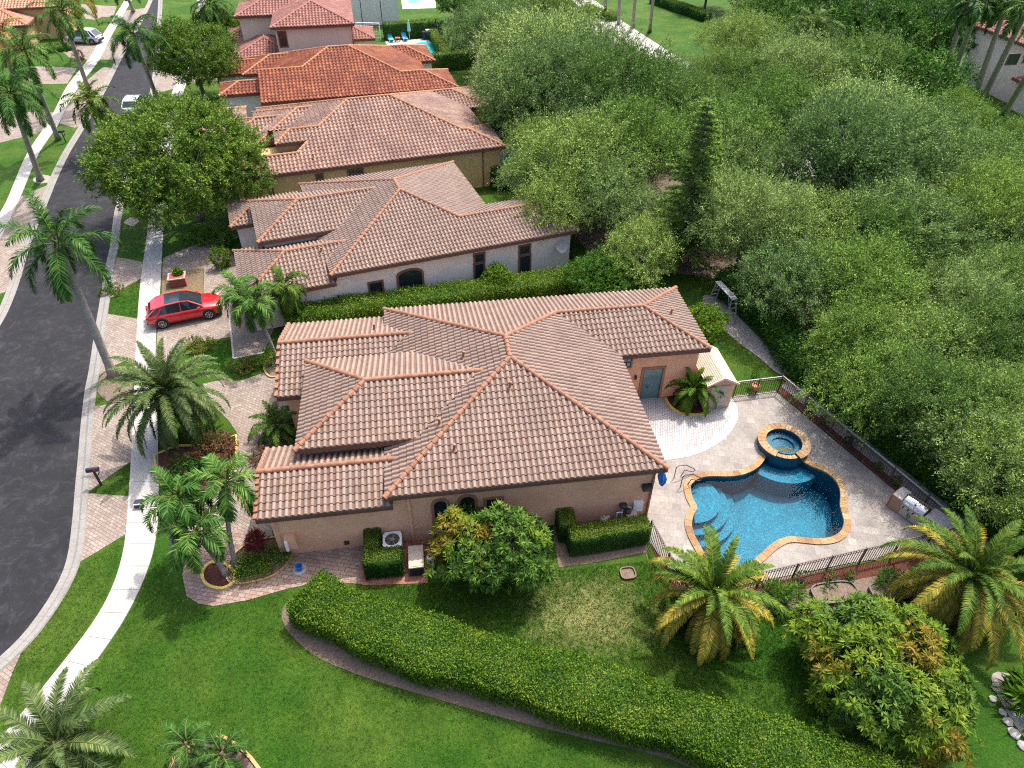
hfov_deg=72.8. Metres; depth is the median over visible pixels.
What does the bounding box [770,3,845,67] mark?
oak tree
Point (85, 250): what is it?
royal palm
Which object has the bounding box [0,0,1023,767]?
ground
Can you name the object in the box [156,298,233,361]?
driveway
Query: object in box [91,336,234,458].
date palm
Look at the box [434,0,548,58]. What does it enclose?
oak tree
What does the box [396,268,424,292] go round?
window
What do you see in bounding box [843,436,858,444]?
bedding plant
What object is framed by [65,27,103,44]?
silver car
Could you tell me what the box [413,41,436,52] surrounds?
garden pool
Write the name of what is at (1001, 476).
oak tree
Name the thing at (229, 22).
street oak
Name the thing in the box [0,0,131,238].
sidewalk
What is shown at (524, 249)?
window
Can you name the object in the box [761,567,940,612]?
mulch strip
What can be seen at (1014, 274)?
oak tree
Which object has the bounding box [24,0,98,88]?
royal palm
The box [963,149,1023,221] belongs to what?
oak tree
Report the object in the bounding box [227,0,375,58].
cream house
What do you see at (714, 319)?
lime tree
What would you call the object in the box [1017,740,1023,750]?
rock
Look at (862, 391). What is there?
oak tree
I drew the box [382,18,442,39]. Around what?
garden hedge
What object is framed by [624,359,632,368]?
window
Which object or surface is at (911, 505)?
gas grill
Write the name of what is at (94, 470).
mailbox
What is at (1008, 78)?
corner house
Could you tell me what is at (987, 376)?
oak tree
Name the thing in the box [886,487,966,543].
grill counter
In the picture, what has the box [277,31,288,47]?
window
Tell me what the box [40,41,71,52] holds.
garden hedge
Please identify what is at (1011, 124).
oak tree
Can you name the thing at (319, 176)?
window
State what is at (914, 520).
door
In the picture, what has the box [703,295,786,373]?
gravel strip
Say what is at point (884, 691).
mango tree
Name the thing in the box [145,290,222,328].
red car
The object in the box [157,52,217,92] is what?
driveway
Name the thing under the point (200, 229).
shrub
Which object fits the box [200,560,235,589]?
bed edging
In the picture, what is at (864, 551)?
pool fence
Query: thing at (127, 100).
white car
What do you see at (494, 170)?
garden hedge
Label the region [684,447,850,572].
swimming pool
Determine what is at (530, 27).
oak tree
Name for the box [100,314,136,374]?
driveway
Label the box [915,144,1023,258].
oak tree
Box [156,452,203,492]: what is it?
shrub
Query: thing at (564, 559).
mulch strip
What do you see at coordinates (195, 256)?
driveway
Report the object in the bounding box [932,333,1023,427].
oak tree
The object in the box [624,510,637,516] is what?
pool heater
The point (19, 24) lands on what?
coral house
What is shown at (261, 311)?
christmas palm
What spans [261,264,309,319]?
christmas palm
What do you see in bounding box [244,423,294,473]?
mulch bed
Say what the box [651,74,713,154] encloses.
oak tree
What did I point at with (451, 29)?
date palm
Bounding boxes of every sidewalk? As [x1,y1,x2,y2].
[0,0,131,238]
[0,0,204,767]
[574,0,1011,330]
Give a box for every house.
[0,0,76,38]
[0,8,40,48]
[201,86,505,199]
[212,44,459,116]
[225,160,579,330]
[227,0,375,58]
[252,285,712,553]
[351,0,398,25]
[864,0,986,18]
[958,20,1023,114]
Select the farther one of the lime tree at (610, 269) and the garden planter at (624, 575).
the lime tree at (610, 269)
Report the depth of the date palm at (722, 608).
27.89 m
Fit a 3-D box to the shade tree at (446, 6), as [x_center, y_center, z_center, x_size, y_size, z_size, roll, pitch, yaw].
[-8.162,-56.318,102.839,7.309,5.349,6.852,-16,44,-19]
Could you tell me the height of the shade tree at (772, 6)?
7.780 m
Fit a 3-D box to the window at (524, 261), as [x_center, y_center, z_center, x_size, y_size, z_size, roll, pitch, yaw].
[0.907,-8.555,49.883,0.985,1.725,0.120,-14,43,-16]
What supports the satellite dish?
attached to the white house at (431, 224)
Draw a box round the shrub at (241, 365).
[227,355,256,374]
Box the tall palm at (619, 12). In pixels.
[616,0,620,24]
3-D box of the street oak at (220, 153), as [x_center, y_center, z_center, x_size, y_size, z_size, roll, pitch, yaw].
[-25.561,-17.139,53.429,14.804,10.278,15.271,-24,46,-25]
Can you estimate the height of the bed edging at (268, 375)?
0.103 m
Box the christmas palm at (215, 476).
[182,451,258,568]
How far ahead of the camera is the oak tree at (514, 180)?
52.88 m
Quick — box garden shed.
[694,346,739,408]
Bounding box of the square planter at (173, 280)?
[167,271,187,287]
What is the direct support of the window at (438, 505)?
in the house at (410, 422)
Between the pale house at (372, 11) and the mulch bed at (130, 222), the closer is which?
the mulch bed at (130, 222)
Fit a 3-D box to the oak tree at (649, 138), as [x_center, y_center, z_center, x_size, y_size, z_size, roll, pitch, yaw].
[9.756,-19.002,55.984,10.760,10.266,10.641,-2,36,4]
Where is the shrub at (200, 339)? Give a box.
[179,333,214,355]
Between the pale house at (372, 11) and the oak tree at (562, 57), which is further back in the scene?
the pale house at (372, 11)
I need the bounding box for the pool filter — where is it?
[599,515,607,520]
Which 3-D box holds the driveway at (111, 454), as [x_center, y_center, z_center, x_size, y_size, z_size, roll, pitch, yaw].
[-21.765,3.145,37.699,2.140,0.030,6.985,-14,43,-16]
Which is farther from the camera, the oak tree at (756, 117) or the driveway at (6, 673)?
the oak tree at (756, 117)
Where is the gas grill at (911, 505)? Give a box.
[897,494,931,525]
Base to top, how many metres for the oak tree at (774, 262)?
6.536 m
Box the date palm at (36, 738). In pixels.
[0,657,135,767]
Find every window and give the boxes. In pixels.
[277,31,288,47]
[315,173,323,181]
[347,168,363,176]
[367,279,384,295]
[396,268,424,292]
[431,498,450,527]
[457,494,477,511]
[473,251,485,263]
[473,262,484,281]
[484,496,503,523]
[518,243,530,255]
[518,253,531,275]
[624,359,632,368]
[1004,53,1021,65]
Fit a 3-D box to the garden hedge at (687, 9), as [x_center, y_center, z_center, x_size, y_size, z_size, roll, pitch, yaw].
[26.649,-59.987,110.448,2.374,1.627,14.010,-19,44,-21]
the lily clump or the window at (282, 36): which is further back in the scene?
the window at (282, 36)
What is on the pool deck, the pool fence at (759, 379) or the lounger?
the pool fence at (759, 379)
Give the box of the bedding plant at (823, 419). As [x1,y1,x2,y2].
[819,415,829,424]
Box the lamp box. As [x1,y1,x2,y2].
[133,499,144,508]
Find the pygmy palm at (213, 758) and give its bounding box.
[189,725,251,767]
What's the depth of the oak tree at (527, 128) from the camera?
57.79 m
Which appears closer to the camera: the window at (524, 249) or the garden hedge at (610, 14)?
the window at (524, 249)
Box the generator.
[408,545,423,576]
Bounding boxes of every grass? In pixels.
[364,559,889,744]
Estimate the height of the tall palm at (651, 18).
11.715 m
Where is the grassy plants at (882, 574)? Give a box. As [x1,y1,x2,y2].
[871,562,909,601]
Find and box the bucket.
[293,563,305,574]
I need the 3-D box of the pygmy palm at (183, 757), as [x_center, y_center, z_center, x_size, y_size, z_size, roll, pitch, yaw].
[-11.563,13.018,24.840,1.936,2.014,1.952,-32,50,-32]
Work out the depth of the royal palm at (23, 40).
60.98 m
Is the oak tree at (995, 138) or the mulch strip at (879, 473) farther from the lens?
the oak tree at (995, 138)
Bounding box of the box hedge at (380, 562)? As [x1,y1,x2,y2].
[362,544,405,580]
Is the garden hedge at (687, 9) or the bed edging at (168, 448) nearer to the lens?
the bed edging at (168, 448)
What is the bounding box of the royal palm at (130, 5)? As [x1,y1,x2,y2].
[114,0,140,11]
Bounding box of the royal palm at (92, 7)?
[57,0,106,19]
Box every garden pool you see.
[406,0,420,3]
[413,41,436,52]
[500,145,518,165]
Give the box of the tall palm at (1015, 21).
[979,0,1023,100]
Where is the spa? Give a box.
[757,423,810,470]
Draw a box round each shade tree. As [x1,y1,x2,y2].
[434,0,478,14]
[561,241,641,294]
[726,0,813,40]
[762,14,842,53]
[765,8,812,30]
[790,0,862,27]
[829,0,935,57]
[847,39,981,106]
[892,0,981,55]
[980,0,1020,21]
[982,110,1023,152]
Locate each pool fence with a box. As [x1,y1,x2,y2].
[649,519,689,594]
[690,526,966,588]
[732,376,782,396]
[778,375,966,525]
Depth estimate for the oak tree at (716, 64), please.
68.46 m
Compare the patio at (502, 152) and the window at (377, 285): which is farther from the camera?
the patio at (502, 152)
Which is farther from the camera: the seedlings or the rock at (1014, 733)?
the seedlings
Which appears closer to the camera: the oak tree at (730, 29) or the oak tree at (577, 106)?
the oak tree at (577, 106)
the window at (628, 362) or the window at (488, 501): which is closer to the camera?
the window at (488, 501)
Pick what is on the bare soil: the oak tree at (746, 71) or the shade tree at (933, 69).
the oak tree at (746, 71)
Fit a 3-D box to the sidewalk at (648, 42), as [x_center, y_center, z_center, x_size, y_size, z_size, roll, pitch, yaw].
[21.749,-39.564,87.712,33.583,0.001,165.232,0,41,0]
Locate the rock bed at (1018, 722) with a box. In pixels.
[991,672,1023,735]
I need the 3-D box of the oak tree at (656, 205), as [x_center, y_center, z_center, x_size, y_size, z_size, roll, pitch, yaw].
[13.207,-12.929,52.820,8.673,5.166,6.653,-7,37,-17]
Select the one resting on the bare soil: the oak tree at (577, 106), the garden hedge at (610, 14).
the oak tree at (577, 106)
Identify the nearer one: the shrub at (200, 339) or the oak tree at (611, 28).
the shrub at (200, 339)
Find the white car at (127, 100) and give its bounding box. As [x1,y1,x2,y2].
[121,94,148,115]
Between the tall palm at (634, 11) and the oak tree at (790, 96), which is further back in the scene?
the tall palm at (634, 11)
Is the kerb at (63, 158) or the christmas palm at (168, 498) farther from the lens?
the kerb at (63, 158)
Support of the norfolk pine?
on the bare soil
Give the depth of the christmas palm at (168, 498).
29.29 m
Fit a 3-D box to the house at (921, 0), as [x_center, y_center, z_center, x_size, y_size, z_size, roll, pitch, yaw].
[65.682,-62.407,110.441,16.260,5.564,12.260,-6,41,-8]
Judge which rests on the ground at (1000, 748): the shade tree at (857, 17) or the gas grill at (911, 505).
the shade tree at (857, 17)
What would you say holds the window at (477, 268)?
in the white house at (431, 224)
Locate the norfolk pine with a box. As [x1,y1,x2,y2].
[644,96,729,274]
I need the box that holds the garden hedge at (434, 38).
[427,28,451,51]
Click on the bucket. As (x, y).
(299, 568)
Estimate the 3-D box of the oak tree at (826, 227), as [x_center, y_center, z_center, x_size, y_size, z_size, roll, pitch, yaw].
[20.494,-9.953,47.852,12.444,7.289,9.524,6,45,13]
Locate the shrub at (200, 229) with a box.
[177,223,214,246]
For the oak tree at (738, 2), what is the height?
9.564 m
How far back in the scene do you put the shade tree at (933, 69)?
64.84 m
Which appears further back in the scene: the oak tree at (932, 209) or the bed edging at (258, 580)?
the oak tree at (932, 209)
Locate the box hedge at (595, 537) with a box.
[565,514,651,556]
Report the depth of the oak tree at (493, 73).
61.27 m
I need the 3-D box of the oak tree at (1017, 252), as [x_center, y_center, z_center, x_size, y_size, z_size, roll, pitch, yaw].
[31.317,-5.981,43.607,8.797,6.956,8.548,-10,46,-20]
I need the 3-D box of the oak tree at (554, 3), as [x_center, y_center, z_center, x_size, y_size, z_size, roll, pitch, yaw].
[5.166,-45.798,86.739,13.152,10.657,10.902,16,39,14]
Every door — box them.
[638,366,665,398]
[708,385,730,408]
[897,507,909,517]
[907,513,918,525]
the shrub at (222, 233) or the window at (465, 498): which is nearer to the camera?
the window at (465, 498)
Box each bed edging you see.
[153,434,237,494]
[169,735,260,767]
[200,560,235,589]
[226,536,292,584]
[263,356,274,377]
[664,397,710,415]
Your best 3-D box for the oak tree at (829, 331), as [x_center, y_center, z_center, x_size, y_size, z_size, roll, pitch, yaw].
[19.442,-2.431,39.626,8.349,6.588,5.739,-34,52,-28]
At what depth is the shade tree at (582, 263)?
45.77 m
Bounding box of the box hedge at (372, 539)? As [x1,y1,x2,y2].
[362,527,382,552]
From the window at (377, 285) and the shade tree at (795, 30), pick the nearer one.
the window at (377, 285)
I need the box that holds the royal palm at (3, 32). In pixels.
[0,16,33,89]
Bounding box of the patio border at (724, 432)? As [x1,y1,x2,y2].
[663,399,737,459]
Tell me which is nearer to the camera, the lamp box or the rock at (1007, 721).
the rock at (1007, 721)
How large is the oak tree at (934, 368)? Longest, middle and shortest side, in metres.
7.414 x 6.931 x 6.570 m
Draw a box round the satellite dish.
[556,241,567,252]
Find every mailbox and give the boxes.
[58,130,66,142]
[85,467,101,485]
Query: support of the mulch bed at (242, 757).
on the ground at (1000, 748)
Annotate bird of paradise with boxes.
[992,662,1023,732]
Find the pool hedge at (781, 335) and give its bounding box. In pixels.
[709,263,1023,557]
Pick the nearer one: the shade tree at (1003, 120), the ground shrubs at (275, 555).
the ground shrubs at (275, 555)
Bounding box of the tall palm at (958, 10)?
[936,0,985,80]
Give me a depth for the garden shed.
39.39 m
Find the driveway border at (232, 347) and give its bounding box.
[228,303,262,358]
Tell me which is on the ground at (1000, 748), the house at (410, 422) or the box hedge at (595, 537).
the house at (410, 422)
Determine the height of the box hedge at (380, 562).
1.425 m
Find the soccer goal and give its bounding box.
[355,22,380,40]
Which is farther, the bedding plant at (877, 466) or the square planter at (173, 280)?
the square planter at (173, 280)
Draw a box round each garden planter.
[619,566,635,579]
[809,580,859,605]
[867,579,913,602]
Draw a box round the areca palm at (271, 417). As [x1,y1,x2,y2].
[247,400,296,447]
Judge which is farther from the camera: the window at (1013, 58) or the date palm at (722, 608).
the window at (1013, 58)
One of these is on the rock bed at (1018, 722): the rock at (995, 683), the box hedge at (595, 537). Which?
the rock at (995, 683)
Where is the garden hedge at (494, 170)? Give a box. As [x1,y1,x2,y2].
[489,162,517,190]
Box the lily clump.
[757,576,810,620]
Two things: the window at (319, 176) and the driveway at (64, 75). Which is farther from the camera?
the driveway at (64, 75)
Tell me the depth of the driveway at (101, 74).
77.34 m
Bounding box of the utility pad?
[362,538,428,585]
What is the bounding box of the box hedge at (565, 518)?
[555,506,576,542]
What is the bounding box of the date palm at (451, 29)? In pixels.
[438,8,472,50]
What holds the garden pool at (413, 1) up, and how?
on the patio at (423, 4)
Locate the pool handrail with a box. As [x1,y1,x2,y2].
[674,465,701,487]
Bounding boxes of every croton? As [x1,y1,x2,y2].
[191,428,238,466]
[249,444,264,464]
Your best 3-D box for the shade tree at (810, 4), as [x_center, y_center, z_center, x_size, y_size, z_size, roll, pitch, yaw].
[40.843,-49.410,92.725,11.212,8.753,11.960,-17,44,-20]
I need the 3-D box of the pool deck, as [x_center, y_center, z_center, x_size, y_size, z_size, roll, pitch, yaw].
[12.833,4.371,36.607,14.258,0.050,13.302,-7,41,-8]
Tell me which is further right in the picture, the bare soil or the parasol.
the bare soil
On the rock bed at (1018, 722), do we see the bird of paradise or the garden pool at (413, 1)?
the bird of paradise
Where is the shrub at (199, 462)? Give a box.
[187,452,219,482]
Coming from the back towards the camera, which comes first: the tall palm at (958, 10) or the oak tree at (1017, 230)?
the tall palm at (958, 10)
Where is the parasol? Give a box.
[407,19,411,39]
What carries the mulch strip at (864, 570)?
on the ground at (1000, 748)
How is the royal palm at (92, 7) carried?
on the ground at (1000, 748)
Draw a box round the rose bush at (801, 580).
[795,570,813,588]
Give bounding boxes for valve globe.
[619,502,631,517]
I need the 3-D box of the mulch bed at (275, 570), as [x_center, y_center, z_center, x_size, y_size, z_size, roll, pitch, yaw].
[-11.579,8.104,31.992,2.704,0.001,2.456,0,41,0]
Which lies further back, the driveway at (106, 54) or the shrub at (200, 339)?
the driveway at (106, 54)
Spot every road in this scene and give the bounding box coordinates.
[0,0,157,655]
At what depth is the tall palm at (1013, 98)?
71.90 m
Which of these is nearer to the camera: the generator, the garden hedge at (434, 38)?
the generator
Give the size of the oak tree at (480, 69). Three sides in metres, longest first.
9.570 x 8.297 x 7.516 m
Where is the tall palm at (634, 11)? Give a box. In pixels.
[630,0,636,27]
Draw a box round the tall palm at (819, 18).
[785,7,845,50]
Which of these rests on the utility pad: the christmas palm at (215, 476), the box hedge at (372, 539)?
the box hedge at (372, 539)
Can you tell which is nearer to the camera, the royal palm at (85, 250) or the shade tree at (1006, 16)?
the royal palm at (85, 250)
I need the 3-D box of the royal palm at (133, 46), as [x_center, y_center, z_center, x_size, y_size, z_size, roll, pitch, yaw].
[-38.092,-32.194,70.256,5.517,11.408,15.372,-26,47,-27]
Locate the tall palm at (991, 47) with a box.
[974,0,1023,95]
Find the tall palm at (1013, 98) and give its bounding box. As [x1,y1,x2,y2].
[999,25,1023,115]
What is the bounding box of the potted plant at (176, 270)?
[172,267,182,275]
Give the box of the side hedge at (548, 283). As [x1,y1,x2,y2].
[284,265,586,324]
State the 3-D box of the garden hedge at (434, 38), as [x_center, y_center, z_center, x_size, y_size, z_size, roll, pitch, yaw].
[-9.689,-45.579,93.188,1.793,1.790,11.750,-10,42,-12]
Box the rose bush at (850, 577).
[842,568,858,581]
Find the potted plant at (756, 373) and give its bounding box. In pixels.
[751,371,759,382]
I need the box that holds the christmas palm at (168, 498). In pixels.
[137,464,213,556]
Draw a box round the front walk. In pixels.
[182,528,361,605]
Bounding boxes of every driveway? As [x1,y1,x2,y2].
[0,112,52,142]
[0,186,45,293]
[0,655,19,704]
[29,67,76,83]
[60,67,116,127]
[63,38,97,59]
[81,4,116,19]
[81,493,127,560]
[89,401,132,490]
[100,38,126,59]
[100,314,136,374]
[110,257,142,298]
[121,7,148,22]
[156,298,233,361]
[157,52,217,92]
[162,229,228,275]
[188,372,291,536]
[204,252,273,356]
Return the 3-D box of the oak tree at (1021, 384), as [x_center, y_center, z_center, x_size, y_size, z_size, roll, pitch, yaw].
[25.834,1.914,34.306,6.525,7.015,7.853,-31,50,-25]
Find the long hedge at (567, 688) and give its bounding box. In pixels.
[285,568,921,767]
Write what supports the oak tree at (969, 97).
on the bare soil
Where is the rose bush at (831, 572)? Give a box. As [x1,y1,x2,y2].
[824,569,839,585]
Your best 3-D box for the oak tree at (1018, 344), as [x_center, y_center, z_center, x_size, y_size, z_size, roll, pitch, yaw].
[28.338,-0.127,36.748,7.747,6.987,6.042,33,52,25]
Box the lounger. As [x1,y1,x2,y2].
[401,32,407,39]
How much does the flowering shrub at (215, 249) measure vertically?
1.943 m
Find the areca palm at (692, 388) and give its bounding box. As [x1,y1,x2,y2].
[664,367,724,417]
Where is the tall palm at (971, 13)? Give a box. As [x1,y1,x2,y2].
[944,0,1009,84]
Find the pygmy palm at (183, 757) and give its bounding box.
[154,717,218,767]
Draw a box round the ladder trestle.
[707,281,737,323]
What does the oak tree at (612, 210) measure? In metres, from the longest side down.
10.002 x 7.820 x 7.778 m
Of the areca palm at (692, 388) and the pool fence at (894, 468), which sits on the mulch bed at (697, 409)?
the areca palm at (692, 388)
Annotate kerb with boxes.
[0,0,152,324]
[0,0,162,671]
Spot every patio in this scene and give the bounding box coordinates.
[385,39,428,44]
[401,0,435,8]
[500,142,517,165]
[640,398,737,459]
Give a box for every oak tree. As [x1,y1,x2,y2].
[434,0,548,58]
[463,33,571,146]
[463,45,509,97]
[468,0,618,104]
[471,0,550,15]
[485,16,641,124]
[487,135,591,202]
[500,107,576,170]
[502,104,666,222]
[506,0,605,36]
[509,155,602,244]
[542,77,653,179]
[546,6,650,95]
[560,27,706,129]
[566,145,660,244]
[572,83,691,208]
[601,207,684,289]
[636,178,738,228]
[640,46,703,85]
[650,81,793,193]
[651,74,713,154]
[672,62,741,130]
[675,153,829,270]
[677,108,779,195]
[685,41,769,94]
[688,4,792,63]
[694,81,753,110]
[710,125,813,218]
[713,58,864,161]
[716,51,799,103]
[725,226,848,330]
[728,0,804,21]
[730,180,902,285]
[739,22,856,117]
[759,221,954,338]
[762,81,940,233]
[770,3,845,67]
[785,48,876,95]
[788,326,935,449]
[790,56,942,189]
[798,283,913,383]
[808,76,1006,201]
[814,165,994,275]
[825,188,934,293]
[828,24,928,109]
[835,158,932,206]
[838,292,996,388]
[855,338,1004,460]
[896,239,992,318]
[896,353,1023,478]
[897,238,1023,358]
[898,87,993,140]
[910,192,1016,288]
[912,396,1023,523]
[915,115,1023,200]
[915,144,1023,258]
[923,285,1023,370]
[929,79,999,136]
[930,397,1023,535]
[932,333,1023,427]
[937,229,1023,317]
[957,351,1023,416]
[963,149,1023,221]
[963,259,1023,303]
[968,198,1023,277]
[971,318,1023,382]
[986,274,1023,339]
[988,113,1023,165]
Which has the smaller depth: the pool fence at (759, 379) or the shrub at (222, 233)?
the pool fence at (759, 379)
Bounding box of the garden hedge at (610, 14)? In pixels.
[583,3,617,21]
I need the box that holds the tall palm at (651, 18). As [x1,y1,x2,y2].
[647,0,654,32]
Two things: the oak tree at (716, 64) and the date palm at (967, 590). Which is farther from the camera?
the oak tree at (716, 64)
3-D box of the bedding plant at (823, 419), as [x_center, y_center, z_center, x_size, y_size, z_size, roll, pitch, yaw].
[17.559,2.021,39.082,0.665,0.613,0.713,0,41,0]
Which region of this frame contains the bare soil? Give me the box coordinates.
[467,16,1007,471]
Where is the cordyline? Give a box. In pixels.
[243,527,269,555]
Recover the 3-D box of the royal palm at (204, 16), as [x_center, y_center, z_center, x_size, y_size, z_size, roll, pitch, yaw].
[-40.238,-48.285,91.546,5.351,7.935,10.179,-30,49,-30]
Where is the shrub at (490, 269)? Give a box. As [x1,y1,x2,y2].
[479,261,514,284]
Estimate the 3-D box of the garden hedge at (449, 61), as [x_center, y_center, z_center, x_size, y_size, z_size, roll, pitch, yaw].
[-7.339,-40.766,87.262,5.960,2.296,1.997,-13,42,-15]
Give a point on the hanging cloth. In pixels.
(662, 479)
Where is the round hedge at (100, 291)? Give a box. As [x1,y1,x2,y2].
[98,282,124,295]
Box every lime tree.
[475,92,545,152]
[583,253,646,293]
[688,301,729,341]
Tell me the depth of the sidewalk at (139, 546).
32.94 m
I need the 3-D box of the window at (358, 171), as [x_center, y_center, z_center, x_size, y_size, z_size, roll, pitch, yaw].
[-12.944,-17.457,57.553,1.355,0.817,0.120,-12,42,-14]
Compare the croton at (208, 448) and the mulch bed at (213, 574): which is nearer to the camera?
the mulch bed at (213, 574)
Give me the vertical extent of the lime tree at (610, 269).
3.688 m
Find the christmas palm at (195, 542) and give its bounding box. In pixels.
[155,502,232,577]
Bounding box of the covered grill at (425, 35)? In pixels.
[422,29,429,39]
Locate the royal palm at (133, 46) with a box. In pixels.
[97,12,171,96]
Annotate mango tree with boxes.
[423,501,510,585]
[462,500,557,595]
[780,589,983,767]
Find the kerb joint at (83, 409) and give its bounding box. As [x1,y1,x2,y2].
[0,0,160,663]
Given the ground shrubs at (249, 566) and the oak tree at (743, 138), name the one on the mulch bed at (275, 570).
the ground shrubs at (249, 566)
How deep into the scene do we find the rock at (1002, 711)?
26.88 m
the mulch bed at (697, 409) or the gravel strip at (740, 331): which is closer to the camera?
the mulch bed at (697, 409)
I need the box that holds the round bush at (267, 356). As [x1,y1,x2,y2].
[257,348,276,368]
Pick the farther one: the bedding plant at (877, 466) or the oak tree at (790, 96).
the oak tree at (790, 96)
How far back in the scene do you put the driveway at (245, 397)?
39.58 m
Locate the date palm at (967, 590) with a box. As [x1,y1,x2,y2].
[875,504,1023,670]
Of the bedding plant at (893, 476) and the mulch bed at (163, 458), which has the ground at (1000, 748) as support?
the mulch bed at (163, 458)
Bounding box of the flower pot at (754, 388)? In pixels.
[748,383,759,397]
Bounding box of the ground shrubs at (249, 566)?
[229,549,273,587]
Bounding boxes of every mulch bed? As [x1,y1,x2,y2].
[33,175,49,182]
[97,366,132,402]
[124,217,138,225]
[158,436,234,489]
[162,267,203,293]
[172,740,255,767]
[204,563,228,585]
[228,538,289,581]
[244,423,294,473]
[265,358,276,375]
[667,395,703,412]
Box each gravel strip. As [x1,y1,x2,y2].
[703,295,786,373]
[782,379,1007,561]
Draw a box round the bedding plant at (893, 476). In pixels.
[890,475,902,486]
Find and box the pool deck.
[647,391,947,589]
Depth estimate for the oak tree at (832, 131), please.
49.20 m
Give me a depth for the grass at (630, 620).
29.42 m
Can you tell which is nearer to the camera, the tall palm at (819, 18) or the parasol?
the tall palm at (819, 18)
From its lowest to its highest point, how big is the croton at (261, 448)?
0.981 m
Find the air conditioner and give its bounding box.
[383,531,403,554]
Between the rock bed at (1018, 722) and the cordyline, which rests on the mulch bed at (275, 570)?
the cordyline
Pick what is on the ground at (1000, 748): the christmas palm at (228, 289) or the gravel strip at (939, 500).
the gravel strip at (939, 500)
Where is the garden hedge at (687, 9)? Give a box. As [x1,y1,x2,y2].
[649,0,711,21]
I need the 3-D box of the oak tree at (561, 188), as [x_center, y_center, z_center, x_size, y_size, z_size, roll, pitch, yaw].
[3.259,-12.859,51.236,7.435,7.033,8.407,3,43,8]
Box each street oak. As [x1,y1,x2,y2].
[71,87,277,234]
[141,11,243,101]
[188,4,240,35]
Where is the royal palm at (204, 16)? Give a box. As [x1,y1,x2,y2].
[190,0,233,29]
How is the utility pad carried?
on the ground at (1000, 748)
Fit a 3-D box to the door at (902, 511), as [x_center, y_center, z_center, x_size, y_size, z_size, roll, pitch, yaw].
[19.131,6.287,33.978,0.060,0.460,0.500,-25,47,-27]
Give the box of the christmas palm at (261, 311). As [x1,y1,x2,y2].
[222,279,278,359]
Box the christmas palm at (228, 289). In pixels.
[210,268,262,324]
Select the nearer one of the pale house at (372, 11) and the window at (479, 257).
the window at (479, 257)
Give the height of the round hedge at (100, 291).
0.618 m
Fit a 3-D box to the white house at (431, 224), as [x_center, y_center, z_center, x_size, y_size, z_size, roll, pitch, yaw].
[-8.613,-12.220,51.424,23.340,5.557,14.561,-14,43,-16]
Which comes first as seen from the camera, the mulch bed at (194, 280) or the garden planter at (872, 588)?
the garden planter at (872, 588)
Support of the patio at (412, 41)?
on the ground at (1000, 748)
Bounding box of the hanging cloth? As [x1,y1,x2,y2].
[657,473,666,485]
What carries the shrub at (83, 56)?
on the ground at (1000, 748)
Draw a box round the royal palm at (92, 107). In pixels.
[59,79,122,135]
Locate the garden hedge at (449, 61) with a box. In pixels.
[431,48,476,69]
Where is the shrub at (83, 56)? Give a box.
[73,49,84,60]
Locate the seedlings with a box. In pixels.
[816,577,837,593]
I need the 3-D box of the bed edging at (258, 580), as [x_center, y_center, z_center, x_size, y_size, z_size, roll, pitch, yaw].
[-11.579,8.092,31.981,2.864,0.108,2.615,0,41,0]
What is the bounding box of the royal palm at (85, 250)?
[0,188,122,378]
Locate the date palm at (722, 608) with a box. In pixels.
[648,524,790,665]
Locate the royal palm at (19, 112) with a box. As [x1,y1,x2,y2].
[0,66,59,181]
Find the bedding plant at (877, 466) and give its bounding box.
[872,461,882,471]
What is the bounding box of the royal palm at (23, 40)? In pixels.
[0,24,62,140]
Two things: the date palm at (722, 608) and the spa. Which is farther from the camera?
the spa
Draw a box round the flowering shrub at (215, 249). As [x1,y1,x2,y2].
[208,245,231,267]
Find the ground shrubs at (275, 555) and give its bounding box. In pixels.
[262,538,297,572]
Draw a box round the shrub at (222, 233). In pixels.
[209,227,231,247]
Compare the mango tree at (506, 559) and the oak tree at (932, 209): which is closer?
the mango tree at (506, 559)
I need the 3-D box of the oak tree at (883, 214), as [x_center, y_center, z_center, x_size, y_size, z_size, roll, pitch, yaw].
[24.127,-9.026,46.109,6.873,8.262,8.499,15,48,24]
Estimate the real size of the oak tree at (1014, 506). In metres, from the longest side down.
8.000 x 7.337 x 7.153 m
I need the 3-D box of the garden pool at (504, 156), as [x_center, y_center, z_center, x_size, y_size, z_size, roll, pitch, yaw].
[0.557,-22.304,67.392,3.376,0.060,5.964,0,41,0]
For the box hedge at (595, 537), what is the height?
1.376 m
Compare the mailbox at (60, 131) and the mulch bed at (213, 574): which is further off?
the mailbox at (60, 131)
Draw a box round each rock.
[989,695,996,701]
[991,681,1004,694]
[999,708,1006,715]
[1002,716,1012,725]
[1007,727,1020,739]
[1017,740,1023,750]
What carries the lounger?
on the patio at (412, 41)
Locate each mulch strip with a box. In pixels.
[282,605,704,767]
[553,515,647,566]
[649,542,935,604]
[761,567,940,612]
[779,387,964,547]
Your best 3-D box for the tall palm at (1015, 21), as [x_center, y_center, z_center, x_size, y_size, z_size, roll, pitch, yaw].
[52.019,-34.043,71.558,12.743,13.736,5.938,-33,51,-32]
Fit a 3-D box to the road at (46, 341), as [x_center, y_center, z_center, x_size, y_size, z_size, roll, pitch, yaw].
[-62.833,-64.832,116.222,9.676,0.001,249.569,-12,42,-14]
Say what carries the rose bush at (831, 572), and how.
on the mulch strip at (863, 583)
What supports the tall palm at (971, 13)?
on the ground at (1000, 748)
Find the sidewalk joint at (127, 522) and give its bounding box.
[2,249,161,767]

